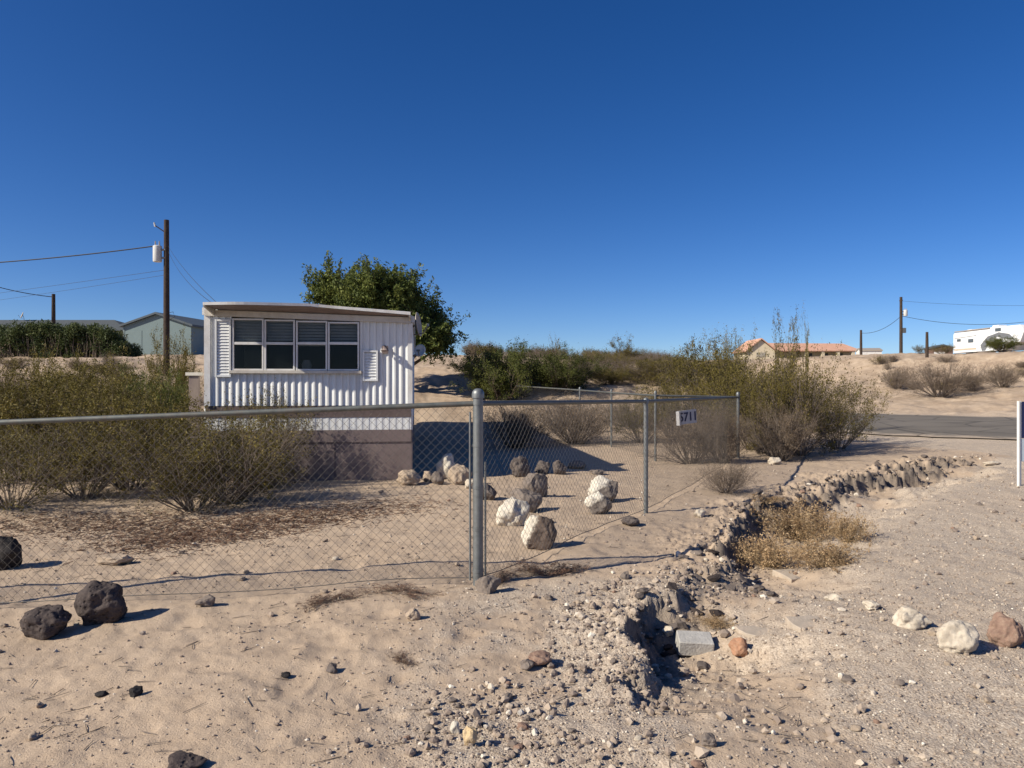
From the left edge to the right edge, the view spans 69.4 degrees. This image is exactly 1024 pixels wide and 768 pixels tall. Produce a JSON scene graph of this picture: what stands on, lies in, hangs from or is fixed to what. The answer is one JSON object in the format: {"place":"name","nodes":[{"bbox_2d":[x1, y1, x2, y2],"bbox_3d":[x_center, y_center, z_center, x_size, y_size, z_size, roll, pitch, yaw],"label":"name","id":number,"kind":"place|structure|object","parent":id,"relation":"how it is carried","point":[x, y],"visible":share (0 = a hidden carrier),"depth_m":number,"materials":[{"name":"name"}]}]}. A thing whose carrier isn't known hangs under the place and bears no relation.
{"place":"outdoors","nodes":[
{"label":"outdoors","id":0,"kind":"place"},
{"bbox_2d":[0,351,1023,767],"bbox_3d":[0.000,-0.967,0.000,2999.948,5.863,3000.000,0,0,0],"label":"ground","id":1,"kind":"structure","parent":0,"point":[158,709],"depth_m":5.34,"materials":[{"name":"sand"}]},
{"bbox_2d":[0,536,22,570],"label":"rock","id":2,"kind":"object","parent":1,"relation":"on","point":[13,553],"visible":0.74,"depth_m":7.17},
{"bbox_2d":[0,340,47,445],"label":"dry bush","id":3,"kind":"object","parent":1,"relation":"on","point":[8,363],"visible":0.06,"depth_m":18.94,"materials":[{"name":"green plant"}]},
{"bbox_2d":[0,358,60,427],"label":"creosote bush","id":4,"kind":"object","parent":1,"relation":"on","point":[6,378],"visible":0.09,"depth_m":15.08,"materials":[{"name":"green plant"}]},
{"bbox_2d":[19,604,71,639],"bbox_3d":[-3.266,1.675,5.189,0.299,0.237,0.291,0,0,-41],"label":"rock","id":5,"kind":"object","parent":1,"relation":"on","point":[46,622],"visible":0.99,"depth_m":5.11,"materials":[{"name":"stone"}]},
{"bbox_2d":[1,343,115,452],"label":"creosote bush","id":6,"kind":"object","parent":1,"relation":"on","point":[45,367],"visible":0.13,"depth_m":17.69,"materials":[{"name":"green plant"}]},
{"bbox_2d":[0,320,123,337],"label":"house","id":7,"kind":"structure","parent":1,"relation":"on","point":[114,323],"depth_m":68.76,"materials":[{"name":"paint"}]},
{"bbox_2d":[0,318,143,357],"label":"oleander hedge","id":8,"kind":"object","parent":1,"relation":"on","point":[94,340],"visible":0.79,"depth_m":43.06,"materials":[{"name":"green plant"}]},
{"bbox_2d":[0,361,145,481],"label":"creosote bush","id":9,"kind":"object","parent":1,"relation":"on","point":[4,414],"visible":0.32,"depth_m":12.14,"materials":[{"name":"green plant"}]},
{"bbox_2d":[0,407,147,515],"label":"dry bush","id":10,"kind":"object","parent":1,"relation":"on","point":[8,474],"visible":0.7,"depth_m":10.24,"materials":[{"name":"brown plant"}]},
{"bbox_2d":[0,400,160,502],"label":"creosote bush","id":11,"kind":"object","parent":1,"relation":"on","point":[83,479],"visible":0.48,"depth_m":10.68,"materials":[{"name":"green plant"}]},
{"bbox_2d":[5,354,171,456],"bbox_3d":[-8.230,0.559,14.645,2.904,2.292,2.635,0,0,-17],"label":"creosote bush","id":12,"kind":"object","parent":1,"relation":"on","point":[76,380],"visible":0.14,"depth_m":14.07,"materials":[{"name":"green plant"}]},
{"bbox_2d":[74,580,127,625],"bbox_3d":[-3.021,1.621,5.440,0.394,0.359,0.316,0,0,0],"label":"rock","id":13,"kind":"object","parent":1,"relation":"on","point":[96,602],"visible":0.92,"depth_m":5.33,"materials":[{"name":"stone"}]},
{"bbox_2d":[96,553,133,565],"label":"rock","id":14,"kind":"object","parent":1,"relation":"on","point":[118,559],"visible":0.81,"depth_m":7.36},
{"bbox_2d":[52,344,180,437],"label":"creosote bush","id":15,"kind":"object","parent":1,"relation":"on","point":[113,379],"visible":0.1,"depth_m":18.67,"materials":[{"name":"green plant"}]},
{"bbox_2d":[12,361,229,490],"bbox_3d":[-6.095,0.665,11.783,2.988,2.082,3.100,0,0,26],"label":"creosote bush","id":16,"kind":"object","parent":1,"relation":"on","point":[123,408],"visible":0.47,"depth_m":11.36,"materials":[{"name":"green plant"}]},
{"bbox_2d":[111,354,201,467],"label":"creosote bush","id":17,"kind":"object","parent":1,"relation":"on","point":[164,390],"visible":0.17,"depth_m":14.41,"materials":[{"name":"green plant"}]},
{"bbox_2d":[119,312,203,354],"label":"garage","id":18,"kind":"structure","parent":1,"relation":"on","point":[138,330],"depth_m":60.07,"materials":[{"name":"grey metal"}]},
{"bbox_2d":[129,330,141,352],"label":"door","id":19,"kind":"structure","parent":18,"relation":"in","point":[136,335],"depth_m":60.17,"materials":[{"name":"grey metal"}]},
{"bbox_2d":[153,219,174,375],"bbox_3d":[-14.087,-3.334,29.992,0.864,6.628,0.334,0,0,-11],"label":"utility pole","id":20,"kind":"object","parent":1,"relation":"on","point":[157,253],"visible":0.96,"depth_m":29.91,"materials":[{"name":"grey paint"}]},
{"bbox_2d":[0,246,152,262],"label":"power line","id":21,"kind":"object","parent":20,"relation":"attached to","point":[76,255],"visible":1,"depth_m":30.20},
{"bbox_2d":[143,322,203,417],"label":"creosote bush","id":22,"kind":"object","parent":1,"relation":"on","point":[184,367],"visible":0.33,"depth_m":21.96,"materials":[{"name":"green plant"}]},
{"bbox_2d":[167,750,207,767],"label":"rock","id":23,"kind":"object","parent":1,"relation":"on","point":[180,759],"visible":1,"depth_m":3.15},
{"bbox_2d":[68,419,320,513],"bbox_3d":[-4.247,1.080,10.397,3.060,1.391,2.482,0,0,-13],"label":"dry bush","id":24,"kind":"object","parent":1,"relation":"on","point":[182,481],"visible":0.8,"depth_m":9.87,"materials":[{"name":"green plant"}]},
{"bbox_2d":[185,372,203,470],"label":"porch steps","id":25,"kind":"structure","parent":1,"relation":"on","point":[194,383],"depth_m":13.38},
{"bbox_2d":[194,594,214,606],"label":"rock","id":26,"kind":"object","parent":1,"relation":"on","point":[208,600],"visible":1,"depth_m":5.68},
{"bbox_2d":[100,389,320,510],"bbox_3d":[-4.332,0.896,10.900,3.221,1.697,3.970,0,0,-3],"label":"dry bush","id":27,"kind":"object","parent":1,"relation":"on","point":[249,440],"visible":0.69,"depth_m":10.26,"materials":[{"name":"green plant"}]},
{"bbox_2d":[0,401,472,602],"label":"chain link fence","id":28,"kind":"object","parent":1,"relation":"on","point":[235,413],"visible":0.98,"depth_m":5.97,"materials":[{"name":"metal"}]},
{"bbox_2d":[0,492,489,565],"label":"twig litter","id":29,"kind":"object","parent":1,"relation":"on","point":[189,532],"visible":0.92,"depth_m":9.13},
{"bbox_2d":[188,377,321,482],"bbox_3d":[-4.137,0.756,11.815,1.922,1.842,1.383,0,0,3],"label":"creosote bush","id":30,"kind":"object","parent":1,"relation":"on","point":[275,416],"visible":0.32,"depth_m":11.87,"materials":[{"name":"green plant"}]},
{"bbox_2d":[228,419,305,489],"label":"dry bush","id":31,"kind":"object","parent":1,"relation":"on","point":[278,456],"visible":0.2,"depth_m":11.59,"materials":[{"name":"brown plant"}]},
{"bbox_2d":[202,302,415,481],"bbox_3d":[-4.030,0.300,17.320,3.500,3.300,11.048,0,0,-7],"label":"house trailer","id":32,"kind":"object","parent":1,"relation":"on","point":[355,356],"visible":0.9,"depth_m":12.54,"materials":[{"name":"white"}]},
{"bbox_2d":[294,586,384,612],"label":"dead weeds","id":33,"kind":"object","parent":1,"relation":"on","point":[318,601],"visible":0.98,"depth_m":5.72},
{"bbox_2d":[299,250,471,365],"bbox_3d":[-4.615,-2.210,26.981,6.475,5.452,4.634,0,0,0],"label":"dense tree","id":34,"kind":"object","parent":1,"relation":"on","point":[379,287],"visible":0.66,"depth_m":26.01,"materials":[{"name":"green plant"}]},
{"bbox_2d":[359,581,449,600],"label":"dead weeds","id":35,"kind":"object","parent":1,"relation":"on","point":[409,591],"visible":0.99,"depth_m":5.84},
{"bbox_2d":[396,469,420,484],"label":"rock","id":36,"kind":"object","parent":1,"relation":"on","point":[411,477],"visible":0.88,"depth_m":12.03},
{"bbox_2d":[405,608,420,620],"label":"rock","id":37,"kind":"object","parent":1,"relation":"on","point":[412,614],"visible":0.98,"depth_m":5.05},
{"bbox_2d":[0,485,879,767],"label":"fallen twigs","id":38,"kind":"object","parent":1,"relation":"on","point":[387,676],"visible":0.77,"depth_m":4.09,"materials":[{"name":"wood"}]},
{"bbox_2d":[436,453,454,478],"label":"rock","id":39,"kind":"object","parent":1,"relation":"on","point":[442,468],"visible":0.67,"depth_m":12.95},
{"bbox_2d":[448,464,471,484],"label":"rock","id":40,"kind":"object","parent":1,"relation":"on","point":[458,473],"visible":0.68,"depth_m":12.07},
{"bbox_2d":[463,726,476,744],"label":"rock","id":41,"kind":"object","parent":1,"relation":"on","point":[470,734],"visible":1,"depth_m":3.29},
{"bbox_2d":[475,575,500,593],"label":"rock","id":42,"kind":"object","parent":1,"relation":"on","point":[488,584],"visible":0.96,"depth_m":5.77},
{"bbox_2d":[448,337,547,400],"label":"creosote bush","id":43,"kind":"object","parent":1,"relation":"on","point":[492,376],"visible":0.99,"depth_m":26.59,"materials":[{"name":"green plant"}]},
{"bbox_2d":[0,463,1023,767],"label":"sand grit","id":44,"kind":"object","parent":1,"relation":"on","point":[448,615],"visible":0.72,"depth_m":5.28,"materials":[{"name":"gravel"}]},
{"bbox_2d":[496,496,529,525],"bbox_3d":[0.012,1.500,8.613,0.400,0.368,0.360,0,0,0],"label":"rock","id":45,"kind":"object","parent":1,"relation":"on","point":[511,511],"visible":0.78,"depth_m":8.50,"materials":[{"name":"stone"}]},
{"bbox_2d":[460,397,571,448],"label":"dry bush","id":46,"kind":"object","parent":1,"relation":"on","point":[513,431],"visible":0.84,"depth_m":19.38,"materials":[{"name":"brown plant"}]},
{"bbox_2d":[510,456,529,476],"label":"rock","id":47,"kind":"object","parent":1,"relation":"on","point":[519,471],"visible":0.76,"depth_m":13.20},
{"bbox_2d":[510,488,542,512],"bbox_3d":[0.181,1.520,9.563,0.432,0.348,0.389,0,0,0],"label":"rock","id":48,"kind":"object","parent":1,"relation":"on","point":[534,501],"visible":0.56,"depth_m":9.46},
{"bbox_2d":[522,473,547,496],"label":"rock","id":49,"kind":"object","parent":1,"relation":"on","point":[530,485],"visible":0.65,"depth_m":10.78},
{"bbox_2d":[521,515,556,550],"bbox_3d":[0.272,1.515,7.452,0.368,0.403,0.221,0,0,0],"label":"rock","id":50,"kind":"object","parent":1,"relation":"on","point":[529,529],"visible":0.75,"depth_m":7.37,"materials":[{"name":"stone"}]},
{"bbox_2d":[528,650,551,665],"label":"rock","id":51,"kind":"object","parent":1,"relation":"on","point":[539,657],"visible":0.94,"depth_m":4.26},
{"bbox_2d":[487,556,595,577],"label":"dead weeds","id":52,"kind":"object","parent":1,"relation":"on","point":[564,569],"visible":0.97,"depth_m":6.45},
{"bbox_2d":[503,385,640,443],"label":"dry bush","id":53,"kind":"object","parent":1,"relation":"on","point":[575,421],"visible":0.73,"depth_m":20.25,"materials":[{"name":"brown plant"}]},
{"bbox_2d":[516,341,630,394],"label":"creosote bush","id":54,"kind":"object","parent":1,"relation":"on","point":[560,375],"visible":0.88,"depth_m":27.33,"materials":[{"name":"green plant"}]},
{"bbox_2d":[584,491,611,514],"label":"rock","id":55,"kind":"object","parent":1,"relation":"on","point":[590,500],"visible":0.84,"depth_m":9.31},
{"bbox_2d":[588,475,617,500],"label":"rock","id":56,"kind":"object","parent":1,"relation":"on","point":[598,478],"visible":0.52,"depth_m":10.45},
{"bbox_2d":[472,388,739,585],"bbox_3d":[2.453,0.922,11.143,0.331,1.771,11.571,0,0,27],"label":"chain link fence","id":57,"kind":"object","parent":1,"relation":"on","point":[479,403],"visible":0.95,"depth_m":7.65,"materials":[{"name":"metal"}]},
{"bbox_2d":[676,401,696,425],"bbox_3d":[2.681,0.444,11.313,0.408,0.379,0.070,0,0,-30],"label":"house number sign","id":58,"kind":"object","parent":57,"relation":"hanging from","point":[687,416],"visible":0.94,"depth_m":11.31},
{"bbox_2d":[589,367,636,384],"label":"scrub bush","id":59,"kind":"object","parent":1,"relation":"on","point":[604,381],"visible":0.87,"depth_m":28.87,"materials":[{"name":"green plant"}]},
{"bbox_2d":[596,364,643,384],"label":"scrub bush","id":60,"kind":"object","parent":1,"relation":"on","point":[610,370],"visible":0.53,"depth_m":29.31,"materials":[{"name":"green plant"}]},
{"bbox_2d":[507,380,736,460],"bbox_3d":[1.765,0.829,21.392,1.882,1.974,11.939,0,0,-23],"label":"chain link fence","id":61,"kind":"object","parent":1,"relation":"on","point":[654,395],"visible":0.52,"depth_m":18.33,"materials":[{"name":"metal"}]},
{"bbox_2d":[608,345,650,362],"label":"scrub bush","id":62,"kind":"object","parent":1,"relation":"on","point":[635,352],"visible":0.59,"depth_m":39.94,"materials":[{"name":"green plant"}]},
{"bbox_2d":[272,455,991,767],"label":"rubble","id":63,"kind":"object","parent":1,"relation":"on","point":[476,713],"visible":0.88,"depth_m":3.81,"materials":[{"name":"stone"}]},
{"bbox_2d":[603,384,681,442],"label":"creosote bush","id":64,"kind":"object","parent":1,"relation":"on","point":[649,416],"visible":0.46,"depth_m":20.84,"materials":[{"name":"green plant"}]},
{"bbox_2d":[618,370,672,385],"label":"scrub bush","id":65,"kind":"object","parent":1,"relation":"on","point":[637,379],"visible":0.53,"depth_m":29.14,"materials":[{"name":"green plant"}]},
{"bbox_2d":[617,353,682,375],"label":"scrub bush","id":66,"kind":"object","parent":1,"relation":"on","point":[645,361],"visible":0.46,"depth_m":30.04,"materials":[{"name":"green plant"}]},
{"bbox_2d":[618,365,687,379],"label":"creosote bush","id":67,"kind":"object","parent":1,"relation":"on","point":[654,371],"visible":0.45,"depth_m":29.44,"materials":[{"name":"green plant"}]},
{"bbox_2d":[633,366,714,437],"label":"creosote bush","id":68,"kind":"object","parent":1,"relation":"on","point":[667,391],"visible":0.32,"depth_m":21.71,"materials":[{"name":"green plant"}]},
{"bbox_2d":[617,395,755,464],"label":"dry bush","id":69,"kind":"object","parent":1,"relation":"on","point":[683,440],"visible":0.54,"depth_m":15.40,"materials":[{"name":"brown plant"}]},
{"bbox_2d":[675,630,714,655],"bbox_3d":[1.258,1.787,5.098,0.236,0.105,0.150,2,14,3],"label":"concrete block","id":70,"kind":"object","parent":1,"relation":"on","point":[690,643],"depth_m":5.04,"materials":[{"name":"concrete"}]},
{"bbox_2d":[649,331,768,425],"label":"creosote bush","id":71,"kind":"object","parent":1,"relation":"on","point":[684,369],"visible":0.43,"depth_m":23.76,"materials":[{"name":"green plant"}]},
{"bbox_2d":[701,732,716,747],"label":"rock","id":72,"kind":"object","parent":1,"relation":"on","point":[708,739],"visible":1,"depth_m":3.25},
{"bbox_2d":[688,609,740,631],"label":"dry weeds","id":73,"kind":"object","parent":1,"relation":"on","point":[714,622],"visible":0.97,"depth_m":5.35,"materials":[{"name":"plant"}]},
{"bbox_2d":[675,452,765,495],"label":"dry bush","id":74,"kind":"object","parent":1,"relation":"on","point":[731,477],"visible":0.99,"depth_m":11.27,"materials":[{"name":"brown plant"}]},
{"bbox_2d":[683,398,758,463],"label":"dry bush","id":75,"kind":"object","parent":1,"relation":"on","point":[732,434],"visible":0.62,"depth_m":15.29,"materials":[{"name":"brown plant"}]},
{"bbox_2d":[682,322,760,383],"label":"dry bush","id":76,"kind":"object","parent":1,"relation":"on","point":[725,349],"visible":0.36,"depth_m":26.86,"materials":[{"name":"green plant"}]},
{"bbox_2d":[728,637,747,656],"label":"rock","id":77,"kind":"object","parent":1,"relation":"on","point":[738,646],"visible":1,"depth_m":4.87,"materials":[{"name":"orange stone"}]},
{"bbox_2d":[735,625,767,637],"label":"concrete slab","id":78,"kind":"structure","parent":1,"relation":"on","point":[750,631],"depth_m":5.10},
{"bbox_2d":[677,342,830,449],"bbox_3d":[5.815,0.328,18.574,3.010,2.813,3.123,0,0,-20],"label":"creosote bush","id":79,"kind":"object","parent":1,"relation":"on","point":[718,383],"visible":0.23,"depth_m":18.38,"materials":[{"name":"green plant"}]},
{"bbox_2d":[719,360,807,455],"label":"creosote bush","id":80,"kind":"object","parent":1,"relation":"on","point":[747,412],"visible":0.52,"depth_m":16.96,"materials":[{"name":"green plant"}]},
{"bbox_2d":[720,526,821,570],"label":"dry weeds","id":81,"kind":"object","parent":1,"relation":"on","point":[769,557],"visible":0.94,"depth_m":7.32,"materials":[{"name":"plant"}]},
{"bbox_2d":[727,388,832,460],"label":"dry bush","id":82,"kind":"object","parent":1,"relation":"on","point":[783,443],"visible":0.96,"depth_m":15.86,"materials":[{"name":"brown plant"}]},
{"bbox_2d":[676,356,884,444],"bbox_3d":[6.890,0.440,20.634,4.464,2.594,5.502,0,0,-26],"label":"creosote bush","id":83,"kind":"object","parent":1,"relation":"on","point":[840,394],"visible":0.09,"depth_m":19.94,"materials":[{"name":"green plant"}]},
{"bbox_2d":[557,521,1010,767],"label":"wash rubble","id":84,"kind":"object","parent":1,"relation":"on","point":[831,738],"visible":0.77,"depth_m":3.92,"materials":[{"name":"stone"}]},
{"bbox_2d":[770,304,801,393],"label":"creosote bush","id":85,"kind":"object","parent":1,"relation":"on","point":[795,339],"visible":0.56,"depth_m":18.44,"materials":[{"name":"plant"}]},
{"bbox_2d":[772,569,800,582],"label":"concrete slab","id":86,"kind":"structure","parent":1,"relation":"on","point":[791,577],"depth_m":6.91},
{"bbox_2d":[732,338,856,358],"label":"tile roofed house","id":87,"kind":"structure","parent":1,"relation":"on","point":[763,345],"depth_m":107.87,"materials":[{"name":"beige paint"}]},
{"bbox_2d":[785,615,818,631],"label":"concrete slab","id":88,"kind":"structure","parent":1,"relation":"on","point":[797,623],"depth_m":5.07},
{"bbox_2d":[611,453,995,610],"bbox_3d":[5.321,1.716,11.331,1.906,0.440,14.681,0,0,40],"label":"bank rubble","id":89,"kind":"object","parent":1,"relation":"on","point":[755,591],"visible":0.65,"depth_m":7.13,"materials":[{"name":"stone"}]},
{"bbox_2d":[799,307,809,393],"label":"creosote bush","id":90,"kind":"object","parent":1,"relation":"on","point":[806,351],"visible":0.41,"depth_m":21.91,"materials":[{"name":"plant"}]},
{"bbox_2d":[746,489,864,543],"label":"dry weeds","id":91,"kind":"object","parent":1,"relation":"on","point":[795,524],"visible":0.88,"depth_m":9.02,"materials":[{"name":"plant"}]},
{"bbox_2d":[729,334,891,455],"bbox_3d":[6.696,0.267,17.240,3.492,2.940,2.942,0,0,-16],"label":"creosote bush","id":92,"kind":"object","parent":1,"relation":"on","point":[791,390],"visible":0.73,"depth_m":16.62,"materials":[{"name":"green plant"}]},
{"bbox_2d":[771,530,887,573],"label":"dry weeds","id":93,"kind":"object","parent":1,"relation":"on","point":[838,557],"visible":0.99,"depth_m":6.95,"materials":[{"name":"plant"}]},
{"bbox_2d":[802,372,893,448],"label":"creosote bush","id":94,"kind":"object","parent":1,"relation":"on","point":[861,425],"visible":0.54,"depth_m":18.26,"materials":[{"name":"green plant"}]},
{"bbox_2d":[818,507,878,545],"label":"dry weeds","id":95,"kind":"object","parent":1,"relation":"on","point":[850,529],"visible":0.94,"depth_m":8.05,"materials":[{"name":"plant"}]},
{"bbox_2d":[855,348,882,354],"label":"white shed","id":96,"kind":"structure","parent":1,"relation":"on","point":[866,351],"depth_m":99.15,"materials":[{"name":"paint"}]},
{"bbox_2d":[872,364,918,388],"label":"dry bush","id":97,"kind":"object","parent":1,"relation":"on","point":[897,380],"visible":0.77,"depth_m":46.12,"materials":[{"name":"brown plant"}]},
{"bbox_2d":[899,297,907,352],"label":"utility pole","id":98,"kind":"object","parent":1,"relation":"on","point":[902,313],"visible":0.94,"depth_m":74.89,"materials":[{"name":"grey paint"}]},
{"bbox_2d":[892,606,932,629],"bbox_3d":[2.651,1.554,4.917,0.235,0.148,0.188,0,0,0],"label":"rock","id":99,"kind":"object","parent":1,"relation":"on","point":[908,617],"visible":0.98,"depth_m":4.86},
{"bbox_2d":[872,353,1002,396],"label":"dry bush","id":100,"kind":"object","parent":1,"relation":"on","point":[931,378],"visible":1,"depth_m":38.91,"materials":[{"name":"brown plant"}]},
{"bbox_2d":[936,620,979,653],"bbox_3d":[2.664,1.522,4.440,0.247,0.210,0.198,0,0,0],"label":"rock","id":101,"kind":"object","parent":1,"relation":"on","point":[957,636],"visible":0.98,"depth_m":4.39,"materials":[{"name":"stone"}]},
{"bbox_2d":[953,372,989,390],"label":"dry bush","id":102,"kind":"object","parent":1,"relation":"on","point":[974,386],"visible":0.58,"depth_m":39.83,"materials":[{"name":"brown plant"}]},
{"bbox_2d":[954,325,1023,353],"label":"camper trailer","id":103,"kind":"object","parent":1,"relation":"on","point":[968,341],"visible":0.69,"depth_m":79.52,"materials":[{"name":"metal"}]},
{"bbox_2d":[973,360,1023,387],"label":"dry bush","id":104,"kind":"object","parent":1,"relation":"on","point":[1000,378],"visible":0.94,"depth_m":39.87,"materials":[{"name":"brown plant"}]},
{"bbox_2d":[981,334,1021,351],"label":"creosote bush","id":105,"kind":"object","parent":1,"relation":"on","point":[1000,343],"visible":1,"depth_m":65.60,"materials":[{"name":"green plant"}]},
{"bbox_2d":[986,612,1023,647],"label":"rock","id":106,"kind":"object","parent":1,"relation":"on","point":[1003,630],"visible":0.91,"depth_m":4.52,"materials":[{"name":"stone"}]},
{"bbox_2d":[1017,401,1023,485],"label":"yard sign","id":107,"kind":"object","parent":1,"relation":"on","point":[1020,431],"visible":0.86,"depth_m":11.97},
{"bbox_2d":[0,0,1023,359],"label":"sky","id":108,"kind":"structure","parent":0,"point":[662,173],"materials":[{"name":"blue"}]},
{"bbox_2d":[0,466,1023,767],"bbox_3d":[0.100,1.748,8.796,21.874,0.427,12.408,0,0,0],"label":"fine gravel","id":109,"kind":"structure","parent":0,"point":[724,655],"depth_m":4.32,"materials":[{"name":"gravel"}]},
{"bbox_2d":[802,411,1023,438],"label":"road","id":110,"kind":"structure","parent":0,"point":[950,426],"depth_m":23.70,"materials":[{"name":"asphalt"}]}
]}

